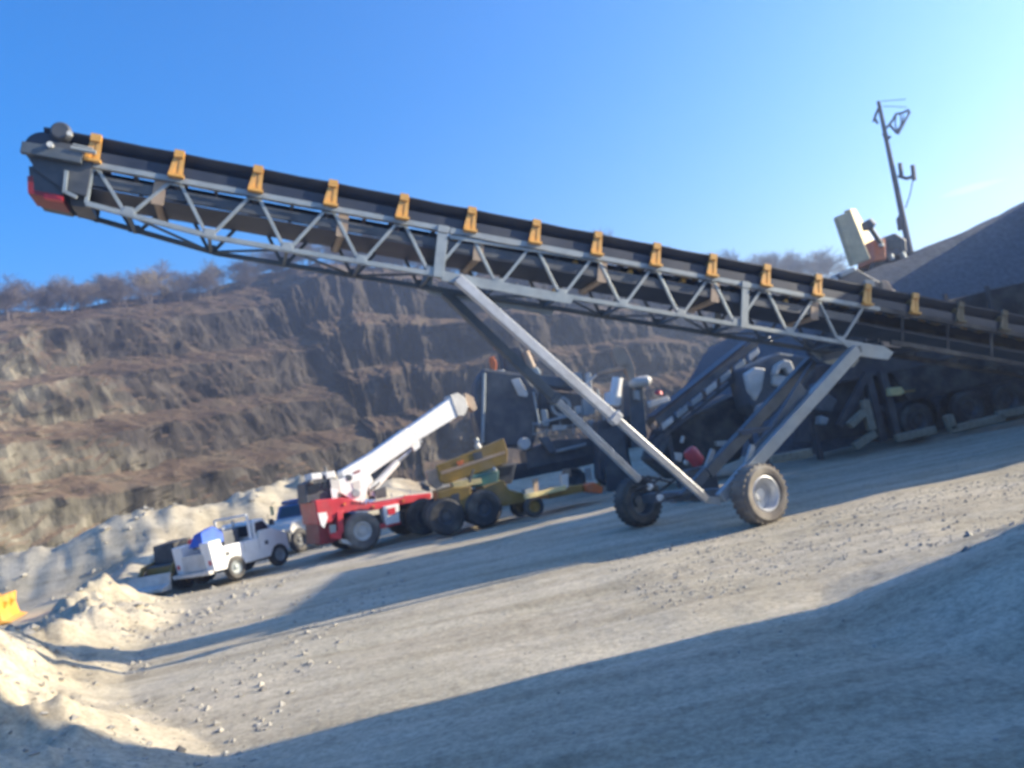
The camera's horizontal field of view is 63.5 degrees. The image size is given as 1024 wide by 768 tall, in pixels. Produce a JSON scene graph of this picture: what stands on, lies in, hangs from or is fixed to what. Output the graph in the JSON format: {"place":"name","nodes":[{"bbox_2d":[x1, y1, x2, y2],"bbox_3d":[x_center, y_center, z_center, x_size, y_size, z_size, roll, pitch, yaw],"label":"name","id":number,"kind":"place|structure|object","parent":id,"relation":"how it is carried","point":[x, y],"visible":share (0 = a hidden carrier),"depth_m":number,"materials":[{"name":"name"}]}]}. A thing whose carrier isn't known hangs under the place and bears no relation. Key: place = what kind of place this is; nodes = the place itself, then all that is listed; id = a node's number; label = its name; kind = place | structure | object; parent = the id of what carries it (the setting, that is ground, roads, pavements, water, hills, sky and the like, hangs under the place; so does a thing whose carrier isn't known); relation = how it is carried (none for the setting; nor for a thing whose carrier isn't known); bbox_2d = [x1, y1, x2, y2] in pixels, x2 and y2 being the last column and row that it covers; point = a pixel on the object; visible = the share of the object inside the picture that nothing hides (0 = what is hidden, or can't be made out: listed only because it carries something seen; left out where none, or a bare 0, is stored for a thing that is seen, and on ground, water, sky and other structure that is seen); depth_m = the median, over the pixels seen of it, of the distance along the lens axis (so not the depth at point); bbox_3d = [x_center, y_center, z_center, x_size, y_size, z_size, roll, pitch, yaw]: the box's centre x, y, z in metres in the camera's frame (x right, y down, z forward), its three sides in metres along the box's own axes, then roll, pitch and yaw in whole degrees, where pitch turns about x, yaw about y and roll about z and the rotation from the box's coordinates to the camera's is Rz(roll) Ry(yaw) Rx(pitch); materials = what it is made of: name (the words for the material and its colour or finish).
{"place":"outdoors","nodes":[
{"label":"outdoors","id":0,"kind":"place"},
{"bbox_2d":[0,590,27,624],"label":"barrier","id":1,"kind":"object","parent":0,"point":[10,611],"visible":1,"depth_m":26.95,"materials":[{"name":"yellow paint"}]},
{"bbox_2d":[0,262,790,555],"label":"quarry hill","id":2,"kind":"structure","parent":0,"point":[107,411],"depth_m":93.26,"materials":[{"name":"stone"}]},
{"bbox_2d":[0,290,14,309],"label":"bare tree","id":3,"kind":"object","parent":2,"relation":"on","point":[4,303],"visible":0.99,"depth_m":86.58,"materials":[{"name":"brown plant"}]},
{"bbox_2d":[0,296,17,309],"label":"bare tree","id":4,"kind":"object","parent":2,"relation":"on","point":[7,302],"visible":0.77,"depth_m":87.85,"materials":[{"name":"brown plant"}]},
{"bbox_2d":[0,288,19,319],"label":"bare tree","id":5,"kind":"object","parent":2,"relation":"on","point":[8,303],"visible":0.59,"depth_m":88.54,"materials":[{"name":"brown plant"}]},
{"bbox_2d":[0,272,40,320],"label":"bare tree","id":6,"kind":"object","parent":2,"relation":"on","point":[9,293],"visible":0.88,"depth_m":88.59,"materials":[{"name":"brown plant"}]},
{"bbox_2d":[7,279,40,310],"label":"bare tree","id":7,"kind":"object","parent":2,"relation":"on","point":[24,293],"visible":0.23,"depth_m":100.84,"materials":[{"name":"brown plant"}]},
{"bbox_2d":[5,280,51,312],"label":"bare tree","id":8,"kind":"object","parent":2,"relation":"on","point":[31,296],"visible":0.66,"depth_m":92.55,"materials":[{"name":"brown plant"}]},
{"bbox_2d":[23,292,56,310],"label":"bare tree","id":9,"kind":"object","parent":2,"relation":"on","point":[38,302],"visible":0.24,"depth_m":102.83,"materials":[{"name":"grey plant"}]},
{"bbox_2d":[22,284,61,311],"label":"bare tree","id":10,"kind":"object","parent":2,"relation":"on","point":[35,299],"visible":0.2,"depth_m":102.92,"materials":[{"name":"brown plant"}]},
{"bbox_2d":[33,284,60,314],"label":"bare tree","id":11,"kind":"object","parent":2,"relation":"on","point":[46,302],"visible":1,"depth_m":90.66,"materials":[{"name":"brown plant"}]},
{"bbox_2d":[35,285,62,309],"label":"bare tree","id":12,"kind":"object","parent":2,"relation":"on","point":[49,299],"visible":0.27,"depth_m":99.04,"materials":[{"name":"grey plant"}]},
{"bbox_2d":[41,284,68,310],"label":"bare tree","id":13,"kind":"object","parent":2,"relation":"on","point":[59,307],"visible":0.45,"depth_m":104.57,"materials":[{"name":"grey plant"}]},
{"bbox_2d":[40,278,69,309],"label":"bare tree","id":14,"kind":"object","parent":2,"relation":"on","point":[57,295],"visible":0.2,"depth_m":105.03,"materials":[{"name":"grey plant"}]},
{"bbox_2d":[45,273,76,309],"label":"bare tree","id":15,"kind":"object","parent":2,"relation":"on","point":[65,276],"visible":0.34,"depth_m":105.42,"materials":[{"name":"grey plant"}]},
{"bbox_2d":[38,273,107,312],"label":"bare tree","id":16,"kind":"object","parent":2,"relation":"on","point":[68,291],"visible":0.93,"depth_m":94.81,"materials":[{"name":"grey plant"}]},
{"bbox_2d":[62,283,96,311],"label":"bare tree","id":17,"kind":"object","parent":2,"relation":"on","point":[82,305],"visible":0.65,"depth_m":96.86,"materials":[{"name":"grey plant"}]},
{"bbox_2d":[66,281,105,308],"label":"bare tree","id":18,"kind":"object","parent":2,"relation":"on","point":[94,297],"visible":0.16,"depth_m":104.11,"materials":[{"name":"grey plant"}]},
{"bbox_2d":[63,278,109,311],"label":"bare tree","id":19,"kind":"object","parent":2,"relation":"on","point":[78,307],"visible":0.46,"depth_m":97.61,"materials":[{"name":"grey plant"}]},
{"bbox_2d":[66,285,117,308],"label":"bare tree","id":20,"kind":"object","parent":2,"relation":"on","point":[101,297],"visible":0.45,"depth_m":98.94,"materials":[{"name":"grey plant"}]},
{"bbox_2d":[81,274,107,304],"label":"bare tree","id":21,"kind":"object","parent":2,"relation":"on","point":[95,284],"visible":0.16,"depth_m":109.77,"materials":[{"name":"grey plant"}]},
{"bbox_2d":[102,279,119,306],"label":"bare tree","id":22,"kind":"object","parent":2,"relation":"on","point":[107,284],"visible":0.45,"depth_m":105.77,"materials":[{"name":"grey plant"}]},
{"bbox_2d":[98,270,129,304],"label":"bare tree","id":23,"kind":"object","parent":2,"relation":"on","point":[114,275],"visible":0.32,"depth_m":108.09,"materials":[{"name":"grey plant"}]},
{"bbox_2d":[92,271,135,299],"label":"bare tree","id":24,"kind":"object","parent":2,"relation":"on","point":[107,280],"visible":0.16,"depth_m":108.08,"materials":[{"name":"grey plant"}]},
{"bbox_2d":[103,284,128,304],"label":"bare tree","id":25,"kind":"object","parent":2,"relation":"on","point":[117,293],"visible":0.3,"depth_m":105.44,"materials":[{"name":"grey plant"}]},
{"bbox_2d":[94,276,139,297],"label":"bare tree","id":26,"kind":"object","parent":2,"relation":"on","point":[116,281],"visible":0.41,"depth_m":106.36,"materials":[{"name":"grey plant"}]},
{"bbox_2d":[101,280,144,306],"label":"bare tree","id":27,"kind":"object","parent":2,"relation":"on","point":[120,299],"visible":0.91,"depth_m":101.65,"materials":[{"name":"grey plant"}]},
{"bbox_2d":[120,283,160,304],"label":"bare tree","id":28,"kind":"object","parent":2,"relation":"on","point":[149,291],"visible":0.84,"depth_m":104.30,"materials":[{"name":"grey plant"}]},
{"bbox_2d":[130,280,162,302],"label":"bare tree","id":29,"kind":"object","parent":2,"relation":"on","point":[145,298],"visible":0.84,"depth_m":104.55,"materials":[{"name":"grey plant"}]},
{"bbox_2d":[129,270,163,295],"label":"bare tree","id":30,"kind":"object","parent":2,"relation":"on","point":[142,281],"visible":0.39,"depth_m":109.00,"materials":[{"name":"grey plant"}]},
{"bbox_2d":[123,269,173,286],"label":"bare tree","id":31,"kind":"object","parent":2,"relation":"on","point":[132,275],"visible":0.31,"depth_m":113.99,"materials":[{"name":"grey plant"}]},
{"bbox_2d":[128,264,180,303],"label":"bare tree","id":32,"kind":"object","parent":2,"relation":"on","point":[151,281],"visible":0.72,"depth_m":105.89,"materials":[{"name":"brown plant"}]},
{"bbox_2d":[147,259,176,289],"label":"bare tree","id":33,"kind":"object","parent":2,"relation":"on","point":[159,266],"visible":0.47,"depth_m":117.44,"materials":[{"name":"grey plant"}]},
{"bbox_2d":[156,272,177,286],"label":"bare tree","id":34,"kind":"object","parent":2,"relation":"on","point":[166,279],"visible":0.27,"depth_m":117.46,"materials":[{"name":"grey plant"}]},
{"bbox_2d":[156,277,189,302],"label":"bare tree","id":35,"kind":"object","parent":2,"relation":"on","point":[176,286],"visible":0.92,"depth_m":107.03,"materials":[{"name":"grey plant"}]},
{"bbox_2d":[154,282,191,300],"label":"bare tree","id":36,"kind":"object","parent":2,"relation":"on","point":[187,287],"visible":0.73,"depth_m":107.32,"materials":[{"name":"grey plant"}]},
{"bbox_2d":[160,283,188,301],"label":"bare tree","id":37,"kind":"object","parent":2,"relation":"on","point":[182,291],"visible":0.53,"depth_m":108.53,"materials":[{"name":"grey plant"}]},
{"bbox_2d":[166,270,196,295],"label":"bare tree","id":38,"kind":"object","parent":2,"relation":"on","point":[182,279],"visible":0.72,"depth_m":114.67,"materials":[{"name":"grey plant"}]},
{"bbox_2d":[186,280,212,301],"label":"bare tree","id":39,"kind":"object","parent":2,"relation":"on","point":[194,287],"visible":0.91,"depth_m":110.25,"materials":[{"name":"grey plant"}]},
{"bbox_2d":[184,274,223,299],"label":"bare tree","id":40,"kind":"object","parent":2,"relation":"on","point":[204,280],"visible":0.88,"depth_m":110.74,"materials":[{"name":"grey plant"}]},
{"bbox_2d":[188,266,226,296],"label":"bare tree","id":41,"kind":"object","parent":2,"relation":"on","point":[197,277],"visible":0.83,"depth_m":111.16,"materials":[{"name":"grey plant"}]},
{"bbox_2d":[194,258,237,295],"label":"bare tree","id":42,"kind":"object","parent":2,"relation":"on","point":[212,274],"visible":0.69,"depth_m":112.80,"materials":[{"name":"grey plant"}]},
{"bbox_2d":[209,261,240,283],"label":"bare tree","id":43,"kind":"object","parent":2,"relation":"on","point":[222,276],"visible":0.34,"depth_m":125.79,"materials":[{"name":"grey plant"}]},
{"bbox_2d":[217,261,257,290],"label":"bare tree","id":44,"kind":"object","parent":2,"relation":"on","point":[245,275],"visible":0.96,"depth_m":115.18,"materials":[{"name":"grey plant"}]},
{"bbox_2d":[226,267,261,289],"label":"bare tree","id":45,"kind":"object","parent":2,"relation":"on","point":[248,271],"visible":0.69,"depth_m":117.09,"materials":[{"name":"grey plant"}]},
{"bbox_2d":[223,260,266,288],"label":"bare tree","id":46,"kind":"object","parent":2,"relation":"on","point":[237,273],"visible":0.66,"depth_m":117.26,"materials":[{"name":"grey plant"}]},
{"bbox_2d":[236,248,267,277],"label":"bare tree","id":47,"kind":"object","parent":2,"relation":"on","point":[246,264],"visible":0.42,"depth_m":124.19,"materials":[{"name":"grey plant"}]},
{"bbox_2d":[266,257,284,276],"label":"bare tree","id":48,"kind":"object","parent":2,"relation":"on","point":[272,267],"visible":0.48,"depth_m":121.53,"materials":[{"name":"grey plant"}]},
{"bbox_2d":[260,253,297,275],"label":"bare tree","id":49,"kind":"object","parent":2,"relation":"on","point":[273,266],"visible":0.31,"depth_m":121.10,"materials":[{"name":"grey plant"}]},
{"bbox_2d":[261,240,306,273],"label":"bare tree","id":50,"kind":"object","parent":2,"relation":"on","point":[281,253],"visible":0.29,"depth_m":120.98,"materials":[{"name":"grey plant"}]},
{"bbox_2d":[288,241,326,264],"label":"bare tree","id":51,"kind":"object","parent":2,"relation":"on","point":[302,257],"visible":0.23,"depth_m":122.65,"materials":[{"name":"grey plant"}]},
{"bbox_2d":[296,243,324,265],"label":"bare tree","id":52,"kind":"object","parent":2,"relation":"on","point":[310,250],"visible":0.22,"depth_m":122.60,"materials":[{"name":"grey plant"}]},
{"bbox_2d":[294,244,327,265],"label":"bare tree","id":53,"kind":"object","parent":2,"relation":"on","point":[310,246],"visible":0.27,"depth_m":122.54,"materials":[{"name":"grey plant"}]},
{"bbox_2d":[323,247,360,264],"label":"bare tree","id":54,"kind":"object","parent":2,"relation":"on","point":[329,249],"visible":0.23,"depth_m":124.02,"materials":[{"name":"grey plant"}]},
{"bbox_2d":[383,242,405,265],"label":"bare tree","id":55,"kind":"object","parent":2,"relation":"on","point":[394,260],"visible":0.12,"depth_m":124.31,"materials":[{"name":"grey plant"}]},
{"bbox_2d":[717,248,740,259],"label":"bare tree","id":56,"kind":"object","parent":2,"relation":"on","point":[726,256],"visible":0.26,"depth_m":143.87,"materials":[{"name":"grey plant"}]},
{"bbox_2d":[748,253,787,268],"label":"bare tree","id":57,"kind":"object","parent":2,"relation":"on","point":[763,258],"visible":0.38,"depth_m":138.66,"materials":[{"name":"grey plant"}]},
{"bbox_2d":[757,250,791,268],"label":"bare tree","id":58,"kind":"object","parent":2,"relation":"on","point":[771,263],"visible":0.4,"depth_m":134.28,"materials":[{"name":"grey plant"}]},
{"bbox_2d":[779,249,799,269],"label":"bare tree","id":59,"kind":"object","parent":2,"relation":"on","point":[789,255],"visible":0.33,"depth_m":142.38,"materials":[{"name":"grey plant"}]},
{"bbox_2d":[778,255,806,271],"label":"bare tree","id":60,"kind":"object","parent":2,"relation":"on","point":[802,268],"visible":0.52,"depth_m":137.41,"materials":[{"name":"grey plant"}]},
{"bbox_2d":[784,252,807,272],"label":"bare tree","id":61,"kind":"object","parent":2,"relation":"on","point":[797,264],"visible":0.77,"depth_m":137.14,"materials":[{"name":"grey plant"}]},
{"bbox_2d":[798,251,832,274],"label":"bare tree","id":62,"kind":"object","parent":2,"relation":"on","point":[812,263],"visible":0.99,"depth_m":132.39,"materials":[{"name":"grey plant"}]},
{"bbox_2d":[800,244,837,272],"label":"bare tree","id":63,"kind":"object","parent":2,"relation":"on","point":[822,257],"visible":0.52,"depth_m":135.53,"materials":[{"name":"grey plant"}]},
{"bbox_2d":[799,251,845,277],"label":"bare tree","id":64,"kind":"object","parent":2,"relation":"on","point":[835,261],"visible":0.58,"depth_m":134.90,"materials":[{"name":"grey plant"}]},
{"bbox_2d":[808,251,846,276],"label":"bare tree","id":65,"kind":"object","parent":2,"relation":"on","point":[826,257],"visible":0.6,"depth_m":135.66,"materials":[{"name":"grey plant"}]},
{"bbox_2d":[823,258,848,277],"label":"bare tree","id":66,"kind":"object","parent":2,"relation":"on","point":[839,266],"visible":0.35,"depth_m":141.79,"materials":[{"name":"grey plant"}]},
{"bbox_2d":[0,414,1023,767],"bbox_3d":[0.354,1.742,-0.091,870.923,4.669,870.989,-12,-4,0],"label":"ground","id":67,"kind":"structure","parent":0,"point":[394,684],"depth_m":9.93,"materials":[{"name":"gravel"}]},
{"bbox_2d":[129,537,215,593],"bbox_3d":[-10.916,5.788,26.278,1.670,1.503,2.718,-13,-4,15],"label":"skid steer loader","id":68,"kind":"object","parent":67,"relation":"on","point":[158,573],"visible":0.58,"depth_m":25.76,"materials":[{"name":"metal"}]},
{"bbox_2d":[171,514,289,583],"bbox_3d":[-8.921,5.181,26.242,1.835,1.880,3.268,-14,-5,30],"label":"service truck","id":69,"kind":"object","parent":67,"relation":"on","point":[260,539],"visible":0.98,"depth_m":25.55,"materials":[{"name":"white paint"}]},
{"bbox_2d":[189,526,223,548],"bbox_3d":[-9.411,4.675,25.337,0.740,0.538,0.765,-14,-5,34],"label":"tarpaulin bundle","id":70,"kind":"object","parent":69,"relation":"on","point":[211,533],"visible":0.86,"depth_m":25.15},
{"bbox_2d":[218,521,239,545],"bbox_3d":[-9.127,4.909,26.073,0.820,1.030,0.650,-14,-5,30],"label":"welding generator","id":71,"kind":"object","parent":69,"relation":"on","point":[230,534],"visible":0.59,"depth_m":25.89,"materials":[{"name":"metal"}]},
{"bbox_2d":[267,498,374,551],"bbox_3d":[-7.798,5.398,32.982,2.140,1.950,5.380,-14,-5,28],"label":"blue truck","id":72,"kind":"object","parent":67,"relation":"on","point":[288,521],"visible":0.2,"depth_m":30.97,"materials":[{"name":"metal"}]},
{"bbox_2d":[297,393,481,550],"bbox_3d":[-3.935,2.961,28.358,6.732,4.550,2.390,-9,-5,-28],"label":"mobile crane","id":73,"kind":"object","parent":67,"relation":"on","point":[327,501],"visible":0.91,"depth_m":27.16,"materials":[{"name":"red paint"}]},
{"bbox_2d":[307,484,318,493],"bbox_3d":[-6.351,3.348,26.415,0.406,0.259,0.020,-9,-5,-28],"label":"cab window","id":74,"kind":"structure","parent":73,"relation":"in","point":[313,488],"depth_m":26.40,"materials":[{"name":"black glass"}]},
{"bbox_2d":[322,481,328,488],"bbox_3d":[-5.993,3.241,26.605,0.219,0.241,0.020,-9,-5,-28],"label":"cab window","id":75,"kind":"structure","parent":73,"relation":"in","point":[325,484],"depth_m":26.59,"materials":[{"name":"black glass"}]},
{"bbox_2d":[420,439,524,535],"bbox_3d":[-1.367,3.305,26.794,3.267,2.637,2.110,-11,-4,-12],"label":"telehandler","id":76,"kind":"object","parent":67,"relation":"on","point":[486,471],"visible":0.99,"depth_m":26.09,"materials":[{"name":"yellow paint"}]},
{"bbox_2d":[451,493,459,502],"bbox_3d":[-1.752,3.566,25.712,0.282,0.310,0.030,-11,-4,-12],"label":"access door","id":77,"kind":"structure","parent":76,"relation":"in","point":[455,496],"depth_m":25.70,"materials":[{"name":"metal"}]},
{"bbox_2d":[498,466,512,477],"bbox_3d":[-0.213,2.857,27.012,0.566,0.308,0.030,-11,-4,-12],"label":"window","id":78,"kind":"structure","parent":76,"relation":"in","point":[504,471],"depth_m":26.99,"materials":[{"name":"black glass"}]},
{"bbox_2d":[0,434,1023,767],"bbox_3d":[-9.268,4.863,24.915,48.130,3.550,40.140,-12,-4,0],"label":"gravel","id":79,"kind":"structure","parent":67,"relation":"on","point":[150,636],"depth_m":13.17,"materials":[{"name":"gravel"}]},
{"bbox_2d":[20,122,1023,526],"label":"stacking conveyor","id":80,"kind":"object","parent":67,"relation":"on","point":[72,174],"visible":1,"depth_m":15.24,"materials":[{"name":"metal"}]},
{"bbox_2d":[470,347,631,484],"bbox_3d":[1.192,1.220,33.568,6.013,6.639,2.500,-11,-4,-8],"label":"crusher plant","id":81,"kind":"object","parent":67,"relation":"on","point":[515,409],"visible":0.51,"depth_m":32.53,"materials":[{"name":"metal"}]},
{"bbox_2d":[510,474,602,516],"bbox_3d":[1.405,3.482,26.752,2.869,1.166,1.505,-10,-4,-22],"label":"equipment trailer","id":82,"kind":"object","parent":67,"relation":"on","point":[532,505],"visible":0.93,"depth_m":26.23,"materials":[{"name":"yellow paint"}]},
{"bbox_2d":[681,446,718,501],"bbox_3d":[4.859,2.314,21.490,0.822,1.453,0.700,-11,-4,-10],"label":"engine unit","id":83,"kind":"object","parent":67,"relation":"on","point":[694,457],"visible":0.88,"depth_m":21.30,"materials":[{"name":"red paint"}]},
{"bbox_2d":[641,336,760,487],"bbox_3d":[6.180,0.975,27.120,3.987,4.219,2.760,-11,-4,-10],"label":"feed conveyor","id":84,"kind":"object","parent":67,"relation":"on","point":[713,421],"visible":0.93,"depth_m":26.22,"materials":[{"name":"metal"}]},
{"bbox_2d":[729,337,824,465],"bbox_3d":[8.393,0.540,25.768,2.395,4.001,1.919,-11,-4,-8],"label":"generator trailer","id":85,"kind":"object","parent":67,"relation":"on","point":[756,384],"visible":0.64,"depth_m":25.37,"materials":[{"name":"metal"}]},
{"bbox_2d":[769,448,812,463],"bbox_3d":[7.523,1.944,22.317,1.101,0.237,0.300,-12,-4,0],"label":"timber","id":86,"kind":"object","parent":67,"relation":"on","point":[790,456],"visible":0.87,"depth_m":22.17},
{"bbox_2d":[663,202,1023,456],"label":"gravel stockpile","id":87,"kind":"object","parent":67,"relation":"on","point":[979,257],"visible":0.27,"depth_m":33.37,"materials":[{"name":"gravel"}]},
{"bbox_2d":[801,267,894,314],"bbox_3d":[12.913,-3.142,30.521,4.063,2.336,1.554,-11,-4,-10],"label":"loading hopper","id":88,"kind":"object","parent":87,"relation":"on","point":[853,275],"visible":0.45,"depth_m":30.10,"materials":[{"name":"metal"}]},
{"bbox_2d":[834,209,918,271],"bbox_3d":[15.819,-6.141,35.250,3.195,3.126,6.801,-15,-5,43],"label":"excavator","id":89,"kind":"object","parent":87,"relation":"on","point":[864,250],"visible":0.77,"depth_m":34.10,"materials":[{"name":"beige paint"}]},
{"bbox_2d":[887,239,900,249],"bbox_3d":[15.963,-5.848,34.443,0.607,0.416,0.030,-11,-4,-5],"label":"window","id":90,"kind":"structure","parent":89,"relation":"in","point":[896,243],"depth_m":34.42,"materials":[{"name":"grey glass"}]},
{"bbox_2d":[872,99,916,252],"bbox_3d":[21.767,-11.183,45.573,2.228,9.439,0.380,-12,-4,0],"label":"utility pole","id":91,"kind":"object","parent":87,"relation":"on","point":[901,221],"visible":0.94,"depth_m":45.54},
{"bbox_2d":[851,430,877,449],"bbox_3d":[10.745,1.707,25.195,0.766,0.477,0.300,-12,-4,0],"label":"timber","id":92,"kind":"object","parent":67,"relation":"on","point":[864,439],"visible":1,"depth_m":25.05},
{"bbox_2d":[859,399,876,430],"bbox_3d":[10.864,0.944,25.246,0.234,0.936,0.300,-12,-4,0],"label":"timber","id":93,"kind":"object","parent":92,"relation":"on","point":[868,419],"visible":0.97,"depth_m":25.11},
{"bbox_2d":[845,409,866,427],"bbox_3d":[10.521,1.058,25.243,0.637,0.495,0.300,-12,-4,0],"label":"timber","id":94,"kind":"object","parent":93,"relation":"on","point":[856,418],"visible":1,"depth_m":25.10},
{"bbox_2d":[793,282,1023,443],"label":"screening plant","id":95,"kind":"object","parent":67,"relation":"on","point":[888,383],"visible":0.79,"depth_m":26.16,"materials":[{"name":"metal"}]},
{"bbox_2d":[893,426,936,441],"bbox_3d":[12.284,1.527,25.186,1.202,0.241,0.300,-12,-4,0],"label":"timber","id":96,"kind":"object","parent":67,"relation":"on","point":[913,434],"visible":1,"depth_m":25.04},
{"bbox_2d":[947,414,1005,432],"bbox_3d":[14.135,1.202,25.183,1.678,0.276,0.300,-12,-4,0],"label":"timber","id":97,"kind":"object","parent":67,"relation":"on","point":[979,422],"visible":0.99,"depth_m":25.03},
{"bbox_2d":[942,414,956,429],"bbox_3d":[13.344,1.161,25.196,0.266,0.477,0.300,-12,-4,0],"label":"timber","id":98,"kind":"object","parent":97,"relation":"on","point":[949,421],"visible":0.96,"depth_m":25.06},
{"bbox_2d":[994,406,1023,416],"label":"timber","id":99,"kind":"object","parent":67,"relation":"on","point":[1013,412],"visible":0.81,"depth_m":25.04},
{"bbox_2d":[0,0,1023,312],"label":"sky","id":100,"kind":"structure","parent":0,"point":[698,126],"materials":[{"name":"blue"}]},
{"bbox_2d":[592,346,651,490],"bbox_3d":[4.030,1.214,30.782,2.680,5.118,2.040,-12,-4,0],"label":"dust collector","id":101,"kind":"object","parent":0,"point":[620,443],"visible":0.88,"depth_m":30.25,"materials":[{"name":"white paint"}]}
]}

